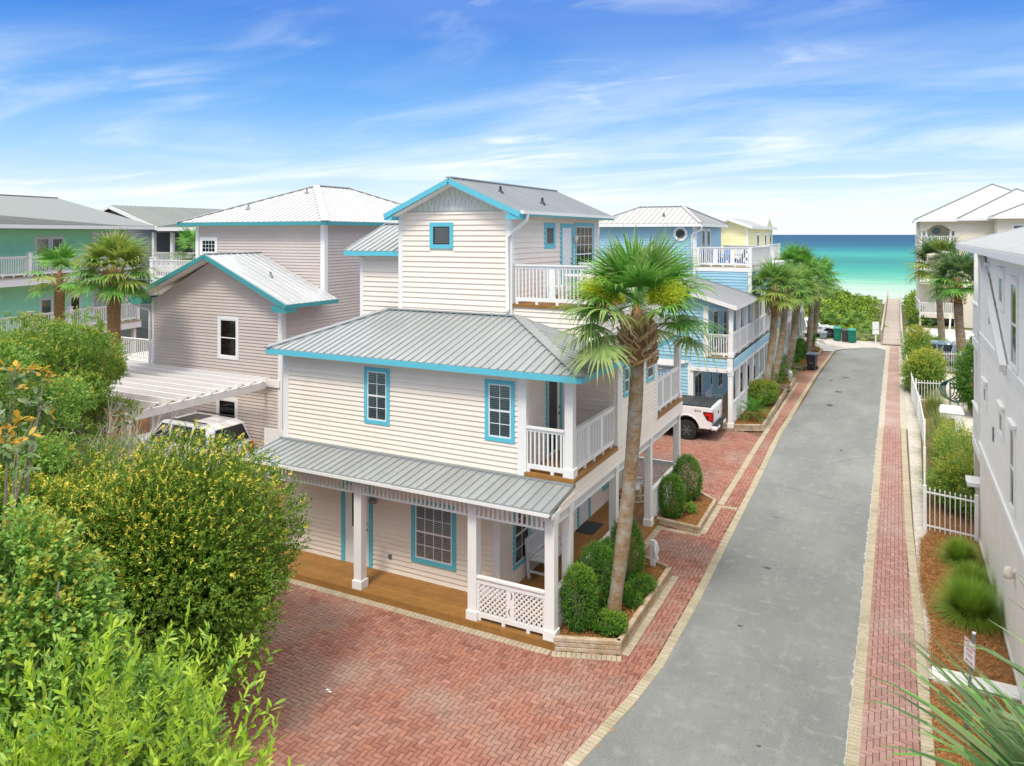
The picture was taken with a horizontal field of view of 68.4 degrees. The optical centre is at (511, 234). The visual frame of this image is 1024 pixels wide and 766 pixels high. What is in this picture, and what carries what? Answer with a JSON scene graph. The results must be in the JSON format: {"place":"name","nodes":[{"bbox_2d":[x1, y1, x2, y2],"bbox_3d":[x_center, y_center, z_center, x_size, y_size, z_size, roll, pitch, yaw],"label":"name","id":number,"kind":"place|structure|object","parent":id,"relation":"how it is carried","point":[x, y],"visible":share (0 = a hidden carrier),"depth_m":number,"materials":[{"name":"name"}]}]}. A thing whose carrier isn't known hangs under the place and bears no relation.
{"place":"outdoors","nodes":[
{"label":"outdoors","id":0,"kind":"place"},
{"bbox_2d":[95,574,663,765],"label":"brick driveway","id":1,"kind":"structure","parent":0,"point":[408,688],"depth_m":14.28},
{"bbox_2d":[0,423,43,666],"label":"magnolia tree","id":2,"kind":"object","parent":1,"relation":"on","point":[17,447],"visible":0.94,"depth_m":8.66,"materials":[{"name":"green plant"}]},
{"bbox_2d":[0,359,59,596],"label":"magnolia tree","id":3,"kind":"object","parent":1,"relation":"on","point":[16,376],"visible":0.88,"depth_m":9.59,"materials":[{"name":"green plant"}]},
{"bbox_2d":[0,492,143,765],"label":"oak tree","id":4,"kind":"object","parent":1,"relation":"on","point":[64,583],"visible":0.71,"depth_m":7.34,"materials":[{"name":"green plant"}]},
{"bbox_2d":[9,651,230,765],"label":"oak tree","id":5,"kind":"object","parent":1,"relation":"on","point":[141,683],"visible":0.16,"depth_m":9.85,"materials":[{"name":"green plant"}]},
{"bbox_2d":[0,0,1023,234],"label":"sky","id":6,"kind":"structure","parent":0,"point":[809,117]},
{"bbox_2d":[104,348,973,750],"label":"ground","id":7,"kind":"structure","parent":0,"point":[142,426],"depth_m":35.17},
{"bbox_2d":[0,194,154,358],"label":"beach house","id":8,"kind":"structure","parent":7,"relation":"on","point":[27,223],"depth_m":41.60,"materials":[{"name":"green paint"}]},
{"bbox_2d":[34,236,50,271],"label":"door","id":9,"kind":"structure","parent":8,"relation":"in","point":[45,241],"depth_m":41.42,"materials":[{"name":"white paint"}]},
{"bbox_2d":[0,443,164,697],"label":"evergreen tree","id":10,"kind":"object","parent":7,"relation":"on","point":[67,497],"visible":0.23,"depth_m":13.83,"materials":[{"name":"green plant"}]},
{"bbox_2d":[21,361,279,457],"bbox_3d":[-13.847,6.975,27.170,9.000,3.450,5.770,0,0,27],"label":"pergola","id":11,"kind":"object","parent":7,"relation":"on","point":[148,386],"visible":0.62,"depth_m":26.61,"materials":[{"name":"white paint"}]},
{"bbox_2d":[0,600,303,765],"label":"bay tree","id":12,"kind":"object","parent":7,"relation":"on","point":[32,746],"visible":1,"depth_m":5.10,"materials":[{"name":"green plant"}]},
{"bbox_2d":[21,456,284,557],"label":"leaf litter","id":13,"kind":"object","parent":7,"relation":"on","point":[252,501],"depth_m":25.19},
{"bbox_2d":[0,336,96,529],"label":"clumped tree","id":14,"kind":"object","parent":13,"relation":"on","point":[46,448],"visible":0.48,"depth_m":15.84,"materials":[{"name":"green plant"}]},
{"bbox_2d":[16,239,90,322],"bbox_3d":[-17.912,4.413,29.925,2.992,8.595,2.950,0,0,27],"label":"cabbage palm","id":15,"kind":"object","parent":13,"relation":"on","point":[57,256],"visible":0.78,"depth_m":29.81,"materials":[{"name":"green plant"}]},
{"bbox_2d":[2,320,131,472],"bbox_3d":[-13.417,5.682,22.667,4.154,6.122,3.583,0,0,27],"label":"clumped tree","id":16,"kind":"object","parent":13,"relation":"on","point":[114,350],"visible":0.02,"depth_m":22.65,"materials":[{"name":"green plant"}]},
{"bbox_2d":[0,306,144,459],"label":"clumped tree","id":17,"kind":"object","parent":13,"relation":"on","point":[57,350],"visible":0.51,"depth_m":19.57,"materials":[{"name":"green plant"}]},
{"bbox_2d":[61,225,161,466],"bbox_3d":[-14.807,4.160,28.093,3.525,9.089,3.587,0,0,27],"label":"cabbage palm","id":18,"kind":"object","parent":13,"relation":"on","point":[116,288],"visible":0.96,"depth_m":27.63,"materials":[{"name":"green plant"}]},
{"bbox_2d":[44,395,204,521],"bbox_3d":[-9.499,6.308,17.877,4.533,4.784,4.740,0,0,-14],"label":"bare twig tree","id":19,"kind":"object","parent":13,"relation":"on","point":[111,441],"visible":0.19,"depth_m":17.94,"materials":[{"name":"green plant"}]},
{"bbox_2d":[94,205,221,353],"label":"beach house","id":20,"kind":"structure","parent":7,"relation":"on","point":[163,237],"depth_m":54.07,"materials":[{"name":"grey metal"}]},
{"bbox_2d":[121,257,195,362],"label":"white deck","id":21,"kind":"structure","parent":7,"relation":"on","point":[137,356],"depth_m":35.56,"materials":[{"name":"paint"}]},
{"bbox_2d":[5,419,313,746],"bbox_3d":[-6.374,6.328,14.319,6.063,5.432,5.450,0,0,27],"label":"evergreen tree","id":22,"kind":"object","parent":7,"relation":"on","point":[220,580],"visible":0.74,"depth_m":13.39,"materials":[{"name":"green plant"}]},
{"bbox_2d":[166,226,195,267],"bbox_3d":[-16.972,3.987,40.069,2.920,9.426,3.047,0,0,27],"label":"cabbage palm","id":23,"kind":"object","parent":7,"relation":"on","point":[188,234],"visible":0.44,"depth_m":39.76,"materials":[{"name":"green plant"}]},
{"bbox_2d":[121,410,253,474],"bbox_3d":[-12.238,7.736,28.329,4.910,1.927,2.260,0,0,27],"label":"parked car","id":24,"kind":"object","parent":7,"relation":"on","point":[236,426],"visible":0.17,"depth_m":27.57,"materials":[{"name":"white metal"}]},
{"bbox_2d":[128,185,400,464],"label":"beach house","id":25,"kind":"structure","parent":7,"relation":"on","point":[245,287],"depth_m":29.91,"materials":[{"name":"beige wood"}]},
{"bbox_2d":[200,237,217,254],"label":"window","id":26,"kind":"structure","parent":25,"relation":"in","point":[207,244],"depth_m":32.64,"materials":[{"name":"white paint"}]},
{"bbox_2d":[216,397,237,418],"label":"window","id":27,"kind":"structure","parent":25,"relation":"in","point":[228,406],"depth_m":28.90,"materials":[{"name":"white paint"}]},
{"bbox_2d":[218,316,238,359],"bbox_3d":[-10.892,3.975,28.908,1.120,1.650,0.045,0,0,27],"label":"window","id":28,"kind":"structure","parent":25,"relation":"in","point":[228,326],"depth_m":28.90,"materials":[{"name":"white paint"}]},
{"bbox_2d":[242,176,694,650],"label":"beach house","id":29,"kind":"structure","parent":7,"relation":"on","point":[448,442],"depth_m":19.12,"materials":[{"name":"beige wood"}]},
{"bbox_2d":[341,480,372,567],"bbox_3d":[-4.016,7.465,19.469,1.020,2.130,0.070,0,0,27],"label":"door","id":30,"kind":"structure","parent":29,"relation":"in","point":[347,498],"depth_m":19.58,"materials":[{"name":"white wood"}]},
{"bbox_2d":[364,366,389,425],"bbox_3d":[-3.440,4.120,19.188,0.800,1.440,0.045,0,0,27],"label":"window","id":31,"kind":"structure","parent":29,"relation":"in","point":[376,380],"depth_m":19.20,"materials":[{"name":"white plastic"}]},
{"bbox_2d":[411,499,456,571],"bbox_3d":[-1.918,7.330,18.410,1.300,1.560,0.045,0,0,27],"label":"window","id":32,"kind":"structure","parent":29,"relation":"in","point":[433,531],"depth_m":18.40,"materials":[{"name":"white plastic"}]},
{"bbox_2d":[430,222,453,248],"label":"window","id":33,"kind":"structure","parent":29,"relation":"in","point":[441,233],"depth_m":21.56,"materials":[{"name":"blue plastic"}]},
{"bbox_2d":[485,379,514,443],"bbox_3d":[-0.284,4.120,17.574,0.790,1.440,0.045,0,0,27],"label":"window","id":34,"kind":"structure","parent":29,"relation":"in","point":[499,394],"depth_m":17.57,"materials":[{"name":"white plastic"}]},
{"bbox_2d":[513,512,530,570],"bbox_3d":[0.248,7.345,18.619,0.045,1.590,0.980,0,0,27],"label":"window","id":35,"kind":"structure","parent":29,"relation":"in","point":[520,533],"depth_m":18.50,"materials":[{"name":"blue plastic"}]},
{"bbox_2d":[525,523,561,578],"bbox_3d":[0.887,8.055,19.146,0.655,0.950,1.330,0,0,27],"label":"porch swing bench","id":36,"kind":"object","parent":29,"relation":"on","point":[530,551],"visible":0.59,"depth_m":18.93,"materials":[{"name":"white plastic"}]},
{"bbox_2d":[544,223,555,248],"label":"window","id":37,"kind":"structure","parent":29,"relation":"in","point":[550,228],"depth_m":22.78,"materials":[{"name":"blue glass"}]},
{"bbox_2d":[545,381,561,458],"bbox_3d":[1.051,4.410,18.669,0.070,2.060,0.960,0,0,27],"label":"door","id":38,"kind":"structure","parent":29,"relation":"in","point":[553,408],"depth_m":18.63,"materials":[{"name":"grey glass"}]},
{"bbox_2d":[560,224,573,292],"bbox_3d":[1.761,0.775,23.967,0.070,2.210,1.040,0,0,27],"label":"door","id":39,"kind":"structure","parent":29,"relation":"in","point":[567,230],"depth_m":24.00,"materials":[{"name":"white plastic"}]},
{"bbox_2d":[574,223,593,281],"bbox_3d":[2.435,0.660,25.312,0.045,2.080,1.730,0,0,27],"label":"window","id":40,"kind":"structure","parent":29,"relation":"in","point":[584,231],"depth_m":25.26,"materials":[{"name":"white glass"}]},
{"bbox_2d":[577,497,590,527],"bbox_3d":[2.135,7.465,22.282,0.070,2.130,1.020,0,0,27],"label":"door","id":41,"kind":"structure","parent":29,"relation":"in","point":[584,510],"depth_m":22.33,"materials":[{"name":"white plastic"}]},
{"bbox_2d":[599,206,769,431],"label":"beach house","id":42,"kind":"structure","parent":7,"relation":"on","point":[734,316],"depth_m":38.28,"materials":[{"name":"blue wood"}]},
{"bbox_2d":[637,429,762,497],"bbox_3d":[3.239,8.708,31.590,13.000,0.045,9.200,0,0,27],"label":"parking court","id":43,"kind":"object","parent":7,"relation":"on","point":[721,456],"visible":0.26,"depth_m":29.86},
{"bbox_2d":[670,395,726,439],"bbox_3d":[6.394,7.720,33.481,6.234,1.958,2.360,0,0,27],"label":"pickup truck","id":44,"kind":"object","parent":43,"relation":"on","point":[701,414],"visible":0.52,"depth_m":31.83,"materials":[{"name":"white metal"}]},
{"bbox_2d":[734,387,786,430],"bbox_3d":[12.449,8.506,37.290,1.497,0.382,9.628,0,0,27],"label":"timber planter","id":45,"kind":"object","parent":7,"relation":"on","point":[749,424],"visible":0.45,"depth_m":34.45,"materials":[{"name":"brown wood"}]},
{"bbox_2d":[737,395,772,422],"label":"sago palm","id":46,"kind":"object","parent":45,"relation":"in","point":[752,408],"visible":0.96,"depth_m":34.34,"materials":[{"name":"green plant"}]},
{"bbox_2d":[747,378,779,407],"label":"clipped bush","id":47,"kind":"object","parent":45,"relation":"in","point":[773,387],"visible":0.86,"depth_m":36.81,"materials":[{"name":"green plant"}]},
{"bbox_2d":[746,254,808,395],"bbox_3d":[13.206,4.705,37.945,3.450,7.659,3.460,0,0,27],"label":"cabbage palm","id":48,"kind":"object","parent":45,"relation":"in","point":[781,274],"visible":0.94,"depth_m":37.69,"materials":[{"name":"green plant"}]},
{"bbox_2d":[721,218,804,367],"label":"beach house","id":49,"kind":"structure","parent":7,"relation":"on","point":[750,232],"depth_m":50.58,"materials":[{"name":"yellow wood"}]},
{"bbox_2d":[740,369,803,386],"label":"parking court","id":50,"kind":"object","parent":7,"relation":"on","point":[799,373],"visible":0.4,"depth_m":46.49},
{"bbox_2d":[777,376,794,390],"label":"timber planter","id":51,"kind":"object","parent":50,"relation":"on","point":[789,386],"visible":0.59,"depth_m":42.67,"materials":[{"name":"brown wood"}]},
{"bbox_2d":[765,260,817,382],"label":"cabbage palm","id":52,"kind":"object","parent":51,"relation":"in","point":[781,344],"visible":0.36,"depth_m":42.66,"materials":[{"name":"green plant"}]},
{"bbox_2d":[780,260,828,374],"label":"cabbage palm","id":53,"kind":"object","parent":50,"relation":"on","point":[793,337],"visible":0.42,"depth_m":46.24,"materials":[{"name":"green plant"}]},
{"bbox_2d":[791,346,822,368],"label":"timber planter","id":54,"kind":"object","parent":7,"relation":"on","point":[804,360],"visible":0.16,"depth_m":50.50,"materials":[{"name":"brown wood"}]},
{"bbox_2d":[776,241,828,363],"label":"cabbage palm","id":55,"kind":"object","parent":54,"relation":"on","point":[795,254],"visible":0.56,"depth_m":49.01,"materials":[{"name":"green plant"}]},
{"bbox_2d":[798,259,842,355],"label":"cabbage palm","id":56,"kind":"object","parent":54,"relation":"on","point":[825,289],"visible":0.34,"depth_m":52.66,"materials":[{"name":"green plant"}]},
{"bbox_2d":[811,254,845,350],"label":"cabbage palm","id":57,"kind":"object","parent":54,"relation":"in","point":[816,314],"visible":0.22,"depth_m":55.29,"materials":[{"name":"green plant"}]},
{"bbox_2d":[805,338,901,349],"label":"sand apron","id":58,"kind":"object","parent":7,"relation":"on","point":[835,344],"visible":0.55,"depth_m":59.47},
{"bbox_2d":[845,426,935,765],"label":"footpath","id":59,"kind":"structure","parent":7,"relation":"on","point":[891,597],"depth_m":16.40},
{"bbox_2d":[884,346,900,427],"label":"footpath","id":60,"kind":"structure","parent":7,"relation":"on","point":[892,413],"depth_m":41.40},
{"bbox_2d":[878,346,906,428],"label":"footpath far border","id":61,"kind":"object","parent":7,"relation":"on","point":[902,409],"visible":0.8,"depth_m":40.65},
{"bbox_2d":[898,323,934,369],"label":"garden shrub","id":62,"kind":"object","parent":7,"relation":"on","point":[914,337],"visible":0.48,"depth_m":47.24,"materials":[{"name":"green plant"}]},
{"bbox_2d":[899,343,952,395],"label":"garden shrub","id":63,"kind":"object","parent":7,"relation":"on","point":[920,361],"visible":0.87,"depth_m":40.88,"materials":[{"name":"green plant"}]},
{"bbox_2d":[832,570,1023,765],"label":"cabbage palm","id":64,"kind":"object","parent":7,"relation":"on","point":[1008,740],"visible":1,"depth_m":3.60,"materials":[{"name":"green plant"}]},
{"bbox_2d":[910,387,958,417],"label":"ornamental grass","id":65,"kind":"object","parent":7,"relation":"on","point":[935,402],"depth_m":35.88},
{"bbox_2d":[903,358,967,678],"bbox_3d":[19.662,8.730,36.508,1.411,0.001,49.098,0,0,26],"label":"sandy strip","id":66,"kind":"object","parent":7,"relation":"on","point":[917,501],"visible":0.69,"depth_m":26.38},
{"bbox_2d":[902,331,925,484],"bbox_3d":[21.216,8.120,39.919,0.426,1.360,39.693,0,0,27],"label":"picket fence","id":67,"kind":"object","parent":66,"relation":"on","point":[916,400],"visible":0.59,"depth_m":34.28,"materials":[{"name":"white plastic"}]},
{"bbox_2d":[922,431,973,534],"bbox_3d":[16.128,8.716,27.410,2.535,0.574,13.005,0,0,27],"label":"fenced bed","id":68,"kind":"object","parent":7,"relation":"on","point":[969,526],"visible":0.17,"depth_m":23.16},
{"bbox_2d":[904,404,969,443],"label":"ornamental grass","id":69,"kind":"object","parent":68,"relation":"on","point":[939,417],"depth_m":32.21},
{"bbox_2d":[920,448,974,519],"bbox_3d":[14.024,7.862,23.825,2.117,2.007,3.101,0,0,27],"label":"garden shrub","id":70,"kind":"object","parent":68,"relation":"on","point":[952,469],"visible":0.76,"depth_m":23.57,"materials":[{"name":"green plant"}]},
{"bbox_2d":[928,416,973,475],"bbox_3d":[15.939,7.756,27.024,1.846,2.549,3.577,0,0,27],"label":"garden shrub","id":71,"kind":"object","parent":68,"relation":"on","point":[947,439],"visible":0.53,"depth_m":26.85,"materials":[{"name":"green plant"}]},
{"bbox_2d":[925,328,973,370],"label":"parking lot","id":72,"kind":"structure","parent":7,"relation":"on","point":[952,337],"depth_m":65.60,"materials":[{"name":"concrete"}]},
{"bbox_2d":[900,234,973,340],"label":"cabbage palm","id":73,"kind":"object","parent":72,"relation":"on","point":[937,246],"visible":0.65,"depth_m":54.49,"materials":[{"name":"green plant"}]},
{"bbox_2d":[918,245,973,370],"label":"cabbage palm","id":74,"kind":"object","parent":72,"relation":"on","point":[955,263],"visible":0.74,"depth_m":47.50,"materials":[{"name":"green plant"}]},
{"bbox_2d":[923,484,977,541],"bbox_3d":[12.660,8.095,21.757,1.422,1.410,0.110,0,0,42],"label":"picket fence","id":75,"kind":"object","parent":7,"relation":"on","point":[925,524],"visible":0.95,"depth_m":21.74,"materials":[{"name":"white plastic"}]},
{"bbox_2d":[945,335,973,411],"bbox_3d":[22.483,6.765,36.341,2.434,3.970,4.040,0,0,8],"label":"garden shrub","id":76,"kind":"object","parent":7,"relation":"on","point":[965,381],"visible":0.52,"depth_m":36.12,"materials":[{"name":"green plant"}]},
{"bbox_2d":[915,528,1016,685],"bbox_3d":[10.898,8.712,18.403,1.950,0.402,8.459,0,0,27],"label":"pine straw bed","id":77,"kind":"object","parent":7,"relation":"on","point":[988,665],"visible":0.57,"depth_m":16.48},
{"bbox_2d":[930,533,988,570],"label":"ornamental grass","id":78,"kind":"object","parent":77,"relation":"on","point":[958,551],"depth_m":19.89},
{"bbox_2d":[923,571,1007,638],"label":"ornamental grass","id":79,"kind":"object","parent":77,"relation":"on","point":[972,604],"depth_m":16.86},
{"bbox_2d":[939,558,996,602],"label":"ornamental grass","id":80,"kind":"object","parent":77,"relation":"on","point":[977,571],"depth_m":18.35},
{"bbox_2d":[925,677,1023,765],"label":"pine straw bed","id":81,"kind":"object","parent":7,"relation":"on","point":[937,724],"visible":0.23,"depth_m":13.38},
{"bbox_2d":[963,631,975,729],"bbox_3d":[8.020,7.837,13.201,0.174,1.730,0.276,0,0,-35],"label":"parking sign","id":82,"kind":"object","parent":81,"relation":"on","point":[969,655],"visible":0.79,"depth_m":13.18,"materials":[{"name":"metal"}]},
{"bbox_2d":[932,666,1020,701],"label":"concrete walk","id":83,"kind":"structure","parent":7,"relation":"on","point":[1008,690],"depth_m":14.51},
{"bbox_2d":[954,227,1023,710],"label":"pale house","id":84,"kind":"structure","parent":7,"relation":"on","point":[996,480],"depth_m":16.63,"materials":[{"name":"paint"}]},
{"bbox_2d":[995,266,1004,311],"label":"window","id":85,"kind":"structure","parent":84,"relation":"in","point":[1001,270],"depth_m":16.63,"materials":[{"name":"white plastic"}]},
{"bbox_2d":[995,399,1004,444],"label":"window","id":86,"kind":"structure","parent":84,"relation":"in","point":[1001,409],"depth_m":16.79,"materials":[{"name":"white plastic"}]},
{"bbox_2d":[1006,417,1016,517],"bbox_3d":[10.083,4.690,15.201,0.090,1.820,0.830,0,0,27],"label":"window","id":87,"kind":"structure","parent":84,"relation":"in","point":[1012,427],"depth_m":15.21,"materials":[{"name":"white plastic"}]},
{"bbox_2d":[1007,275,1018,373],"bbox_3d":[9.980,1.765,15.001,0.090,1.870,1.080,0,0,27],"label":"window","id":88,"kind":"structure","parent":84,"relation":"in","point":[1014,284],"depth_m":14.95,"materials":[{"name":"white plastic"}]},
{"bbox_2d":[560,415,791,665],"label":"sidewalk","id":89,"kind":"structure","parent":0,"point":[692,559],"depth_m":20.43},
{"bbox_2d":[553,556,671,654],"bbox_3d":[2.522,8.505,17.537,1.511,0.384,4.862,0,0,27],"label":"timber planter","id":90,"kind":"object","parent":89,"relation":"on","point":[567,640],"visible":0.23,"depth_m":15.99,"materials":[{"name":"brown wood"}]},
{"bbox_2d":[558,561,599,634],"bbox_3d":[1.443,7.815,16.216,0.945,1.511,0.978,0,0,27],"label":"clipped bush","id":91,"kind":"object","parent":90,"relation":"on","point":[577,620],"visible":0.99,"depth_m":16.05,"materials":[{"name":"green plant"}]},
{"bbox_2d":[574,539,613,609],"bbox_3d":[1.941,7.756,17.088,1.062,1.700,1.240,0,0,27],"label":"clipped bush","id":92,"kind":"object","parent":90,"relation":"in","point":[596,549],"visible":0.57,"depth_m":16.92,"materials":[{"name":"green plant"}]},
{"bbox_2d":[584,605,629,637],"bbox_3d":[2.021,8.298,16.134,1.074,0.572,0.922,0,0,27],"label":"clipped bush","id":93,"kind":"object","parent":90,"relation":"on","point":[618,627],"visible":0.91,"depth_m":15.94,"materials":[{"name":"green plant"}]},
{"bbox_2d":[607,516,647,582],"bbox_3d":[2.830,7.723,18.488,1.010,1.786,1.172,0,0,27],"label":"clipped bush","id":94,"kind":"object","parent":90,"relation":"on","point":[636,531],"visible":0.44,"depth_m":18.35,"materials":[{"name":"green plant"}]},
{"bbox_2d":[623,590,645,610],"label":"clipped bush","id":95,"kind":"object","parent":90,"relation":"on","point":[639,597],"visible":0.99,"depth_m":17.13,"materials":[{"name":"green plant"}]},
{"bbox_2d":[540,222,735,624],"bbox_3d":[2.759,4.105,16.519,4.171,8.838,4.288,0,0,27],"label":"cabbage palm","id":96,"kind":"object","parent":90,"relation":"on","point":[647,272],"visible":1,"depth_m":16.17,"materials":[{"name":"green plant"}]},
{"bbox_2d":[624,571,658,595],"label":"clipped bush","id":97,"kind":"object","parent":90,"relation":"on","point":[635,582],"visible":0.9,"depth_m":17.80,"materials":[{"name":"green plant"}]},
{"bbox_2d":[657,487,717,533],"bbox_3d":[5.591,8.580,23.627,1.484,0.313,3.444,0,0,27],"label":"timber planter","id":98,"kind":"object","parent":89,"relation":"on","point":[705,503],"visible":0.61,"depth_m":22.74,"materials":[{"name":"brown wood"}]},
{"bbox_2d":[658,471,686,518],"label":"clipped bush","id":99,"kind":"object","parent":98,"relation":"in","point":[680,494],"visible":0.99,"depth_m":22.69,"materials":[{"name":"green plant"}]},
{"bbox_2d":[672,453,704,501],"bbox_3d":[5.661,7.847,24.312,1.123,1.657,1.197,0,0,27],"label":"clipped bush","id":100,"kind":"object","parent":98,"relation":"on","point":[682,461],"visible":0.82,"depth_m":24.11,"materials":[{"name":"green plant"}]},
{"bbox_2d":[579,348,884,765],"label":"road","id":101,"kind":"structure","parent":0,"point":[772,676],"depth_m":16.96,"materials":[{"name":"asphalt"}]},
{"bbox_2d":[843,351,885,764],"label":"sandy road edge","id":102,"kind":"object","parent":101,"relation":"on","point":[853,670],"visible":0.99,"depth_m":18.77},
{"bbox_2d":[778,352,830,416],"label":"sidewalk","id":103,"kind":"structure","parent":0,"point":[806,376],"depth_m":43.06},
{"bbox_2d":[789,352,833,416],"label":"sidewalk border","id":104,"kind":"object","parent":103,"relation":"on","point":[795,407],"visible":1,"depth_m":42.75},
{"bbox_2d":[772,235,915,304],"bbox_3d":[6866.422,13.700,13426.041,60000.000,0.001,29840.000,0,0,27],"label":"sea","id":105,"kind":"structure","parent":0,"point":[865,265],"depth_m":426.47,"materials":[{"name":"liquid"}]},
{"bbox_2d":[779,301,972,342],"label":"dunes","id":106,"kind":"structure","parent":0,"point":[878,339],"depth_m":70.61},
{"bbox_2d":[779,286,935,333],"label":"dune scrub","id":107,"kind":"object","parent":106,"relation":"on","point":[853,303],"visible":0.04,"depth_m":78.36,"materials":[{"name":"green plant"}]},
{"bbox_2d":[882,298,900,345],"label":"boardwalk","id":108,"kind":"structure","parent":106,"relation":"on","point":[891,335],"depth_m":71.19,"materials":[{"name":"brown wood"}]},
{"bbox_2d":[912,184,1023,335],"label":"beige villa","id":109,"kind":"object","parent":106,"relation":"on","point":[989,209],"visible":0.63,"depth_m":71.20,"materials":[{"name":"paint"}]},
{"bbox_2d":[928,373,972,434],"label":"pool path","id":110,"kind":"structure","parent":0,"point":[968,418],"depth_m":38.60,"materials":[{"name":"concrete"}]},
{"bbox_2d":[938,404,964,431],"bbox_3d":[19.552,8.200,33.487,1.080,1.000,1.034,0,0,27],"label":"utility box","id":111,"kind":"object","parent":110,"relation":"on","point":[956,413],"visible":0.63,"depth_m":33.13,"materials":[{"name":"white plastic"}]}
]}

